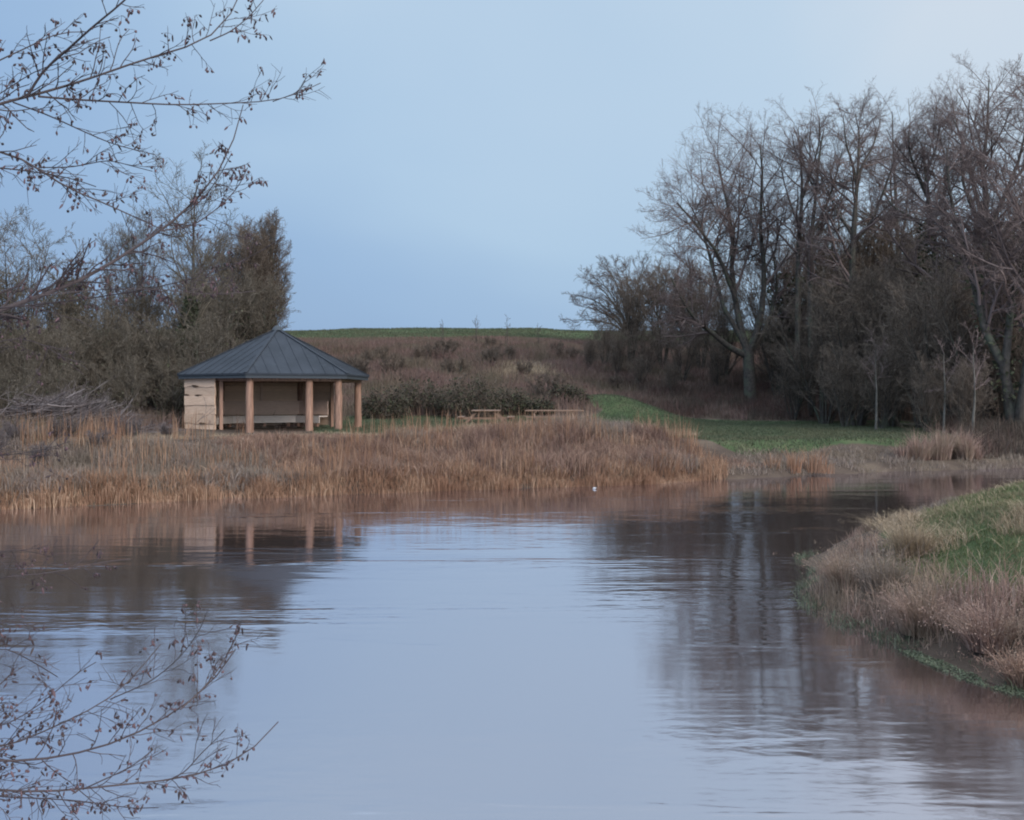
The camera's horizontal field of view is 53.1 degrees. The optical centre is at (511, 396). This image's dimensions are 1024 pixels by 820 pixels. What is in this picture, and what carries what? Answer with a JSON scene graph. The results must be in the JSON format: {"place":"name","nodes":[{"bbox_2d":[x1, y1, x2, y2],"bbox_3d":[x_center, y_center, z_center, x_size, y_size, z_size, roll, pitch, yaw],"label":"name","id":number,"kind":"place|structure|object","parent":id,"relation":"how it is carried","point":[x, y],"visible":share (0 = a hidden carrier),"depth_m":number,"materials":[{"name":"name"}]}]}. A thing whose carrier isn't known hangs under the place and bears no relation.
{"place":"outdoors","nodes":[
{"label":"outdoors","id":0,"kind":"place"},
{"bbox_2d":[0,468,1023,819],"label":"water","id":1,"kind":"structure","parent":0,"point":[644,652],"depth_m":10.66,"materials":[{"name":"liquid"}]},
{"bbox_2d":[897,648,1023,697],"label":"floating weed","id":2,"kind":"object","parent":1,"relation":"on","point":[935,661],"visible":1,"depth_m":10.44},
{"bbox_2d":[0,329,1023,685],"bbox_3d":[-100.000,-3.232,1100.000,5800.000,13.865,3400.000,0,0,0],"label":"ground","id":3,"kind":"structure","parent":0,"point":[814,559],"depth_m":32.41,"materials":[{"name":"plant"}]},
{"bbox_2d":[0,363,48,417],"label":"thicket shrub","id":4,"kind":"object","parent":3,"relation":"on","point":[3,402],"visible":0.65,"depth_m":37.10,"materials":[{"name":"brown plant"}]},
{"bbox_2d":[0,323,51,409],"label":"thicket shrub","id":5,"kind":"object","parent":3,"relation":"on","point":[21,366],"visible":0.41,"depth_m":41.24,"materials":[{"name":"brown plant"}]},
{"bbox_2d":[0,203,77,396],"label":"willow tree","id":6,"kind":"object","parent":3,"relation":"on","point":[13,280],"visible":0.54,"depth_m":46.82,"materials":[{"name":"brown plant"}]},
{"bbox_2d":[0,314,97,403],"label":"thicket shrub","id":7,"kind":"object","parent":3,"relation":"on","point":[40,339],"visible":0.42,"depth_m":42.60,"materials":[{"name":"brown plant"}]},
{"bbox_2d":[0,265,109,394],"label":"thicket shrub","id":8,"kind":"object","parent":3,"relation":"on","point":[52,309],"visible":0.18,"depth_m":49.41,"materials":[{"name":"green plant"}]},
{"bbox_2d":[15,358,96,405],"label":"thicket shrub","id":9,"kind":"object","parent":3,"relation":"on","point":[49,388],"visible":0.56,"depth_m":39.16,"materials":[{"name":"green plant"}]},
{"bbox_2d":[46,414,82,438],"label":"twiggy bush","id":10,"kind":"object","parent":3,"relation":"on","point":[67,422],"visible":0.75,"depth_m":32.30,"materials":[{"name":"brown plant"}]},
{"bbox_2d":[27,250,113,341],"bbox_3d":[-22.154,-2.877,51.957,4.020,9.074,3.611,0,0,-12],"label":"ivied tree","id":11,"kind":"object","parent":3,"relation":"on","point":[55,279],"visible":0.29,"depth_m":51.94,"materials":[{"name":"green plant"}]},
{"bbox_2d":[36,323,123,409],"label":"thicket shrub","id":12,"kind":"object","parent":3,"relation":"on","point":[76,355],"visible":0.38,"depth_m":44.56,"materials":[{"name":"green plant"}]},
{"bbox_2d":[22,298,151,408],"bbox_3d":[-18.937,-1.321,45.839,5.765,6.047,4.801,0,0,-13],"label":"thicket shrub","id":13,"kind":"object","parent":3,"relation":"on","point":[106,316],"visible":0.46,"depth_m":45.16,"materials":[{"name":"brown plant"}]},
{"bbox_2d":[30,272,149,396],"bbox_3d":[-21.239,-2.234,51.092,5.230,8.237,6.281,0,0,5],"label":"thicket shrub","id":14,"kind":"object","parent":3,"relation":"on","point":[86,314],"visible":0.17,"depth_m":51.03,"materials":[{"name":"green plant"}]},
{"bbox_2d":[0,378,212,433],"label":"brushwood heap","id":15,"kind":"object","parent":3,"relation":"on","point":[57,405],"visible":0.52,"depth_m":36.37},
{"bbox_2d":[84,352,153,414],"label":"thicket shrub","id":16,"kind":"object","parent":3,"relation":"on","point":[118,393],"visible":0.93,"depth_m":43.11,"materials":[{"name":"brown plant"}]},
{"bbox_2d":[71,194,178,360],"bbox_3d":[-19.916,-4.485,53.724,4.910,12.232,4.874,0,0,0],"label":"willow tree","id":17,"kind":"object","parent":3,"relation":"on","point":[130,244],"visible":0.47,"depth_m":53.42,"materials":[{"name":"brown plant"}]},
{"bbox_2d":[90,312,182,416],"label":"thicket shrub","id":18,"kind":"object","parent":3,"relation":"on","point":[140,342],"visible":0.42,"depth_m":46.09,"materials":[{"name":"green plant"}]},
{"bbox_2d":[109,353,195,421],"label":"thicket shrub","id":19,"kind":"object","parent":3,"relation":"on","point":[160,388],"visible":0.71,"depth_m":44.73,"materials":[{"name":"brown plant"}]},
{"bbox_2d":[98,274,216,403],"bbox_3d":[-18.631,-2.254,53.882,7.271,8.178,5.891,0,0,-31],"label":"thicket shrub","id":20,"kind":"object","parent":3,"relation":"on","point":[180,303],"visible":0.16,"depth_m":53.47,"materials":[{"name":"brown plant"}]},
{"bbox_2d":[0,0,329,819],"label":"alder tree","id":21,"kind":"object","parent":3,"relation":"on","point":[38,296],"visible":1,"depth_m":6.38,"materials":[{"name":"brown plant"}]},
{"bbox_2d":[0,405,349,436],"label":"thicket undergrowth","id":22,"kind":"object","parent":3,"relation":"on","point":[156,418],"visible":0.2,"depth_m":38.56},
{"bbox_2d":[125,307,248,416],"bbox_3d":[-14.806,-1.210,46.828,5.308,5.825,5.197,0,0,1],"label":"thicket shrub","id":23,"kind":"object","parent":3,"relation":"on","point":[199,337],"visible":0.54,"depth_m":46.36,"materials":[{"name":"brown plant"}]},
{"bbox_2d":[134,141,243,400],"bbox_3d":[-15.627,-5.226,50.158,5.006,13.700,5.972,0,0,-36],"label":"ivied tree","id":24,"kind":"object","parent":3,"relation":"on","point":[191,308],"visible":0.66,"depth_m":49.32,"materials":[{"name":"brown plant"}]},
{"bbox_2d":[170,227,242,328],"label":"willow tree","id":25,"kind":"object","parent":3,"relation":"on","point":[190,259],"visible":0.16,"depth_m":92.05,"materials":[{"name":"brown plant"}]},
{"bbox_2d":[160,270,261,359],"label":"thicket shrub","id":26,"kind":"object","parent":3,"relation":"on","point":[224,302],"visible":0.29,"depth_m":85.17,"materials":[{"name":"brown plant"}]},
{"bbox_2d":[167,269,265,356],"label":"thicket shrub","id":27,"kind":"object","parent":3,"relation":"on","point":[230,328],"visible":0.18,"depth_m":87.29,"materials":[{"name":"brown plant"}]},
{"bbox_2d":[205,214,279,343],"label":"willow tree","id":28,"kind":"object","parent":3,"relation":"on","point":[243,255],"visible":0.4,"depth_m":92.85,"materials":[{"name":"brown plant"}]},
{"bbox_2d":[209,269,300,345],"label":"thicket shrub","id":29,"kind":"object","parent":3,"relation":"on","point":[261,326],"visible":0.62,"depth_m":89.36,"materials":[{"name":"brown plant"}]},
{"bbox_2d":[241,206,294,333],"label":"willow tree","id":30,"kind":"object","parent":3,"relation":"on","point":[272,230],"visible":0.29,"depth_m":96.19,"materials":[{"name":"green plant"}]},
{"bbox_2d":[177,325,369,432],"bbox_3d":[-10.092,-0.602,44.000,7.481,4.921,8.241,0,0,0],"label":"timber shelter","id":31,"kind":"object","parent":3,"relation":"on","point":[288,378],"visible":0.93,"depth_m":42.31,"materials":[{"name":"metal"},{"name":"wood"},{"name":"pale wood"}]},
{"bbox_2d":[1,420,700,444],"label":"pale grass","id":32,"kind":"structure","parent":3,"relation":"on","point":[441,429],"depth_m":36.72,"materials":[{"name":"plant"}]},
{"bbox_2d":[0,404,712,492],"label":"bank stalks","id":33,"kind":"object","parent":3,"relation":"on","point":[335,457],"visible":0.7,"depth_m":32.43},
{"bbox_2d":[0,441,735,509],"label":"reeds","id":34,"kind":"object","parent":3,"relation":"on","point":[493,480],"visible":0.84,"depth_m":29.45,"materials":[{"name":"plant"}]},
{"bbox_2d":[353,379,414,418],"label":"bramble bush","id":35,"kind":"object","parent":3,"relation":"on","point":[372,402],"visible":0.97,"depth_m":56.55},
{"bbox_2d":[0,410,784,498],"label":"dead herbage","id":36,"kind":"object","parent":3,"relation":"on","point":[568,458],"visible":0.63,"depth_m":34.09,"materials":[{"name":"plant"}]},
{"bbox_2d":[390,372,453,414],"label":"bramble bush","id":37,"kind":"object","parent":3,"relation":"on","point":[415,394],"visible":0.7,"depth_m":59.48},
{"bbox_2d":[434,369,514,417],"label":"bramble bush","id":38,"kind":"object","parent":3,"relation":"on","point":[458,395],"visible":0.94,"depth_m":57.51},
{"bbox_2d":[235,327,783,341],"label":"field grass","id":39,"kind":"structure","parent":3,"relation":"on","point":[480,332],"depth_m":138.90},
{"bbox_2d":[488,382,534,414],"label":"bramble bush","id":40,"kind":"object","parent":3,"relation":"on","point":[515,401],"visible":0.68,"depth_m":59.46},
{"bbox_2d":[480,351,577,382],"bbox_3d":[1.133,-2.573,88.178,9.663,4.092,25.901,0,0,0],"label":"bush","id":41,"kind":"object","parent":3,"relation":"on","point":[509,369],"depth_m":87.55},
{"bbox_2d":[514,394,556,414],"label":"bramble bush","id":42,"kind":"object","parent":3,"relation":"on","point":[538,405],"visible":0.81,"depth_m":59.45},
{"bbox_2d":[525,370,569,396],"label":"scrub bush","id":43,"kind":"object","parent":3,"relation":"on","point":[539,388],"visible":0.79,"depth_m":66.53,"materials":[{"name":"brown plant"}]},
{"bbox_2d":[542,383,592,403],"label":"bramble bush","id":44,"kind":"object","parent":3,"relation":"on","point":[566,390],"visible":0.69,"depth_m":63.46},
{"bbox_2d":[578,337,600,366],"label":"bare shrub","id":45,"kind":"object","parent":3,"relation":"on","point":[589,358],"visible":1,"depth_m":91.83,"materials":[{"name":"brown plant"}]},
{"bbox_2d":[589,312,626,364],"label":"bare shrub","id":46,"kind":"object","parent":3,"relation":"on","point":[603,341],"visible":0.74,"depth_m":95.58,"materials":[{"name":"brown plant"}]},
{"bbox_2d":[559,251,675,335],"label":"field oak","id":47,"kind":"object","parent":3,"relation":"on","point":[603,306],"visible":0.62,"depth_m":117.53,"materials":[{"name":"brown plant"}]},
{"bbox_2d":[601,326,636,374],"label":"bare shrub","id":48,"kind":"object","parent":3,"relation":"on","point":[618,346],"visible":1,"depth_m":89.63,"materials":[{"name":"brown plant"}]},
{"bbox_2d":[303,393,958,454],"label":"meadow grass","id":49,"kind":"structure","parent":3,"relation":"on","point":[809,430],"depth_m":50.67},
{"bbox_2d":[606,266,657,360],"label":"bare shrub","id":50,"kind":"object","parent":3,"relation":"on","point":[628,311],"visible":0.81,"depth_m":97.53,"materials":[{"name":"brown plant"}]},
{"bbox_2d":[626,353,654,386],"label":"bare shrub","id":51,"kind":"object","parent":3,"relation":"on","point":[638,370],"visible":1,"depth_m":83.67,"materials":[{"name":"brown plant"}]},
{"bbox_2d":[296,335,993,419],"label":"scrub","id":52,"kind":"object","parent":3,"relation":"on","point":[542,351],"visible":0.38,"depth_m":88.19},
{"bbox_2d":[627,319,670,373],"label":"bare shrub","id":53,"kind":"object","parent":3,"relation":"on","point":[643,345],"visible":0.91,"depth_m":89.71,"materials":[{"name":"brown plant"}]},
{"bbox_2d":[623,255,696,366],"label":"bare shrub","id":54,"kind":"object","parent":3,"relation":"on","point":[649,293],"visible":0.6,"depth_m":94.70,"materials":[{"name":"brown plant"}]},
{"bbox_2d":[657,322,706,382],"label":"bare shrub","id":55,"kind":"object","parent":3,"relation":"on","point":[677,360],"visible":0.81,"depth_m":85.72,"materials":[{"name":"brown plant"}]},
{"bbox_2d":[657,253,729,370],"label":"bare shrub","id":56,"kind":"object","parent":3,"relation":"on","point":[696,297],"visible":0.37,"depth_m":93.33,"materials":[{"name":"brown plant"}]},
{"bbox_2d":[699,334,731,387],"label":"bare shrub","id":57,"kind":"object","parent":3,"relation":"on","point":[718,360],"visible":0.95,"depth_m":81.53,"materials":[{"name":"brown plant"}]},
{"bbox_2d":[682,271,767,377],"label":"bare shrub","id":58,"kind":"object","parent":3,"relation":"on","point":[722,332],"visible":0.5,"depth_m":87.57,"materials":[{"name":"brown plant"}]},
{"bbox_2d":[624,100,846,403],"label":"oak tree","id":59,"kind":"object","parent":3,"relation":"on","point":[746,353],"visible":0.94,"depth_m":74.46,"materials":[{"name":"brown plant"}]},
{"bbox_2d":[711,235,834,385],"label":"bare shrub","id":60,"kind":"object","parent":3,"relation":"on","point":[751,301],"visible":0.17,"depth_m":83.83,"materials":[{"name":"brown plant"}]},
{"bbox_2d":[742,299,818,398],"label":"bare shrub","id":61,"kind":"object","parent":3,"relation":"on","point":[770,371],"visible":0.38,"depth_m":77.98,"materials":[{"name":"brown plant"}]},
{"bbox_2d":[761,229,815,393],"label":"holly tree","id":62,"kind":"object","parent":3,"relation":"on","point":[780,308],"visible":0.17,"depth_m":79.87,"materials":[{"name":"green plant"}]},
{"bbox_2d":[747,95,840,406],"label":"slender tree","id":63,"kind":"object","parent":3,"relation":"on","point":[798,263],"visible":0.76,"depth_m":71.87,"materials":[{"name":"brown plant"}]},
{"bbox_2d":[764,337,825,419],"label":"bare shrub","id":64,"kind":"object","parent":3,"relation":"on","point":[797,405],"visible":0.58,"depth_m":67.78,"materials":[{"name":"brown plant"}]},
{"bbox_2d":[762,444,834,473],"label":"reed clump","id":65,"kind":"object","parent":3,"relation":"on","point":[812,468],"visible":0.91,"depth_m":36.36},
{"bbox_2d":[605,367,997,419],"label":"red undergrowth","id":66,"kind":"object","parent":3,"relation":"on","point":[688,400],"visible":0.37,"depth_m":74.32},
{"bbox_2d":[776,81,866,415],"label":"slender tree","id":67,"kind":"object","parent":3,"relation":"on","point":[810,259],"visible":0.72,"depth_m":69.81,"materials":[{"name":"brown plant"}]},
{"bbox_2d":[756,271,895,423],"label":"bare shrub","id":68,"kind":"object","parent":3,"relation":"on","point":[822,418],"visible":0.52,"depth_m":65.85,"materials":[{"name":"brown plant"}]},
{"bbox_2d":[787,216,892,408],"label":"bare shrub","id":69,"kind":"object","parent":3,"relation":"on","point":[831,245],"visible":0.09,"depth_m":72.47,"materials":[{"name":"brown plant"}]},
{"bbox_2d":[809,339,884,426],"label":"bare shrub","id":70,"kind":"object","parent":3,"relation":"on","point":[850,405],"visible":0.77,"depth_m":57.95,"materials":[{"name":"brown plant"}]},
{"bbox_2d":[773,540,935,589],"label":"grass tussock","id":71,"kind":"object","parent":3,"relation":"on","point":[834,572],"depth_m":13.73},
{"bbox_2d":[798,263,914,425],"bbox_3d":[21.147,-3.026,62.038,7.076,10.466,9.969,0,0,24],"label":"bare shrub","id":72,"kind":"object","parent":3,"relation":"on","point":[862,418],"visible":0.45,"depth_m":60.81,"materials":[{"name":"brown plant"}]},
{"bbox_2d":[689,431,1023,476],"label":"bank grass","id":73,"kind":"structure","parent":3,"relation":"on","point":[884,458],"depth_m":39.00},
{"bbox_2d":[789,85,924,412],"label":"ash tree","id":74,"kind":"object","parent":3,"relation":"on","point":[851,230],"visible":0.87,"depth_m":67.78,"materials":[{"name":"brown plant"}]},
{"bbox_2d":[804,194,939,412],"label":"bare shrub","id":75,"kind":"object","parent":3,"relation":"on","point":[865,249],"visible":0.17,"depth_m":71.40,"materials":[{"name":"brown plant"}]},
{"bbox_2d":[860,327,890,428],"bbox_3d":[18.436,-0.786,51.935,1.474,5.521,1.982,0,0,30],"label":"birch tree","id":76,"kind":"object","parent":3,"relation":"on","point":[876,407],"visible":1,"depth_m":51.96,"materials":[{"name":"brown plant"}]},
{"bbox_2d":[824,540,940,594],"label":"grass tussock","id":77,"kind":"object","parent":3,"relation":"on","point":[872,571],"depth_m":12.99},
{"bbox_2d":[820,251,950,426],"bbox_3d":[22.487,-3.261,60.502,7.589,10.887,7.581,0,0,26],"label":"bare shrub","id":78,"kind":"object","parent":3,"relation":"on","point":[892,422],"visible":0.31,"depth_m":60.06,"materials":[{"name":"brown plant"}]},
{"bbox_2d":[851,337,923,428],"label":"bare shrub","id":79,"kind":"object","parent":3,"relation":"on","point":[882,390],"visible":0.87,"depth_m":53.80,"materials":[{"name":"brown plant"}]},
{"bbox_2d":[823,496,960,583],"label":"waterside stalks","id":80,"kind":"object","parent":3,"relation":"on","point":[931,505],"visible":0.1,"depth_m":14.80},
{"bbox_2d":[815,196,971,414],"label":"bare shrub","id":81,"kind":"object","parent":3,"relation":"on","point":[887,248],"visible":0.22,"depth_m":69.99,"materials":[{"name":"brown plant"}]},
{"bbox_2d":[842,78,955,265],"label":"ash tree","id":82,"kind":"object","parent":3,"relation":"on","point":[880,169],"visible":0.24,"depth_m":73.32,"materials":[{"name":"brown plant"}]},
{"bbox_2d":[812,571,999,637],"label":"grass tussock","id":83,"kind":"object","parent":3,"relation":"on","point":[905,616],"depth_m":11.49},
{"bbox_2d":[788,550,1023,695],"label":"green sedge","id":84,"kind":"object","parent":3,"relation":"on","point":[833,613],"visible":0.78,"depth_m":12.67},
{"bbox_2d":[791,495,1023,680],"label":"waterside herbage","id":85,"kind":"object","parent":3,"relation":"on","point":[847,587],"visible":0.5,"depth_m":12.03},
{"bbox_2d":[838,508,1005,559],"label":"grass tussock","id":86,"kind":"object","parent":3,"relation":"on","point":[909,537],"depth_m":14.21,"materials":[{"name":"plant"}]},
{"bbox_2d":[869,209,974,411],"bbox_3d":[28.377,-4.961,63.563,11.403,14.410,7.662,0,0,8],"label":"bare shrub","id":87,"kind":"object","parent":3,"relation":"on","point":[918,255],"visible":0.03,"depth_m":64.38,"materials":[{"name":"brown plant"}]},
{"bbox_2d":[858,274,986,427],"bbox_3d":[22.579,-2.450,56.359,6.911,9.090,6.288,0,0,44],"label":"bare shrub","id":88,"kind":"object","parent":3,"relation":"on","point":[893,290],"visible":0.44,"depth_m":55.99,"materials":[{"name":"brown plant"}]},
{"bbox_2d":[895,351,957,432],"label":"bare shrub","id":89,"kind":"object","parent":3,"relation":"on","point":[931,401],"visible":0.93,"depth_m":48.93,"materials":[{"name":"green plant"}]},
{"bbox_2d":[861,69,994,417],"bbox_3d":[24.059,-8.374,59.427,7.638,20.506,7.738,0,0,0],"label":"ivied tree","id":90,"kind":"object","parent":3,"relation":"on","point":[910,144],"visible":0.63,"depth_m":59.45,"materials":[{"name":"brown plant"}]},
{"bbox_2d":[886,422,972,460],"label":"reed clump","id":91,"kind":"object","parent":3,"relation":"on","point":[941,451],"visible":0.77,"depth_m":39.88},
{"bbox_2d":[845,479,1023,601],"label":"dry grass","id":92,"kind":"structure","parent":3,"relation":"on","point":[1018,517],"depth_m":14.39,"materials":[{"name":"plant"}]},
{"bbox_2d":[866,480,1023,607],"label":"grass","id":93,"kind":"structure","parent":3,"relation":"on","point":[962,512],"depth_m":14.44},
{"bbox_2d":[925,335,965,432],"bbox_3d":[19.852,-0.418,46.844,1.879,4.841,1.205,0,0,18],"label":"birch tree","id":94,"kind":"object","parent":3,"relation":"on","point":[944,410],"visible":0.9,"depth_m":46.91,"materials":[{"name":"brown plant"}]},
{"bbox_2d":[875,255,1023,427],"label":"bare shrub","id":95,"kind":"object","parent":3,"relation":"on","point":[913,352],"visible":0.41,"depth_m":51.84,"materials":[{"name":"brown plant"}]},
{"bbox_2d":[878,586,1023,654],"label":"grass tussock","id":96,"kind":"object","parent":3,"relation":"on","point":[975,629],"depth_m":10.60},
{"bbox_2d":[891,48,1023,417],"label":"lime tree","id":97,"kind":"object","parent":3,"relation":"on","point":[951,119],"visible":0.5,"depth_m":56.01,"materials":[{"name":"brown plant"}]},
{"bbox_2d":[928,424,990,460],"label":"reed clump","id":98,"kind":"object","parent":3,"relation":"on","point":[966,450],"visible":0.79,"depth_m":40.34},
{"bbox_2d":[898,247,1023,420],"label":"bare shrub","id":99,"kind":"object","parent":3,"relation":"on","point":[944,322],"visible":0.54,"depth_m":49.66,"materials":[{"name":"brown plant"}]},
{"bbox_2d":[898,410,1023,458],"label":"wood undergrowth","id":100,"kind":"object","parent":3,"relation":"on","point":[1000,430],"visible":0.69,"depth_m":43.61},
{"bbox_2d":[935,356,995,431],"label":"bare shrub","id":101,"kind":"object","parent":3,"relation":"on","point":[963,410],"visible":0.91,"depth_m":46.14,"materials":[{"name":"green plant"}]},
{"bbox_2d":[914,70,1023,429],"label":"riverside tree","id":102,"kind":"object","parent":3,"relation":"on","point":[1013,405],"visible":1,"depth_m":46.61,"materials":[{"name":"brown plant"}]},
{"bbox_2d":[956,321,990,432],"bbox_3d":[20.373,-0.643,44.962,1.515,5.335,1.600,0,0,14],"label":"birch tree","id":103,"kind":"object","parent":3,"relation":"on","point":[975,388],"visible":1,"depth_m":44.95,"materials":[{"name":"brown plant"}]},
{"bbox_2d":[931,224,1023,401],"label":"bare shrub","id":104,"kind":"object","parent":3,"relation":"on","point":[981,279],"visible":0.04,"depth_m":54.28,"materials":[{"name":"brown plant"}]},
{"bbox_2d":[941,637,1023,689],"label":"grass tussock","id":105,"kind":"object","parent":3,"relation":"on","point":[1013,668],"depth_m":9.85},
{"bbox_2d":[952,327,1023,424],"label":"bare shrub","id":106,"kind":"object","parent":3,"relation":"on","point":[1001,408],"visible":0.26,"depth_m":48.66,"materials":[{"name":"brown plant"}]},
{"bbox_2d":[972,55,1023,266],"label":"riverside tree","id":107,"kind":"object","parent":3,"relation":"on","point":[1011,114],"visible":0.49,"depth_m":52.33,"materials":[{"name":"brown plant"}]},
{"bbox_2d":[0,0,1023,330],"label":"sky","id":108,"kind":"structure","parent":0,"point":[463,160],"materials":[{"name":"blue"}]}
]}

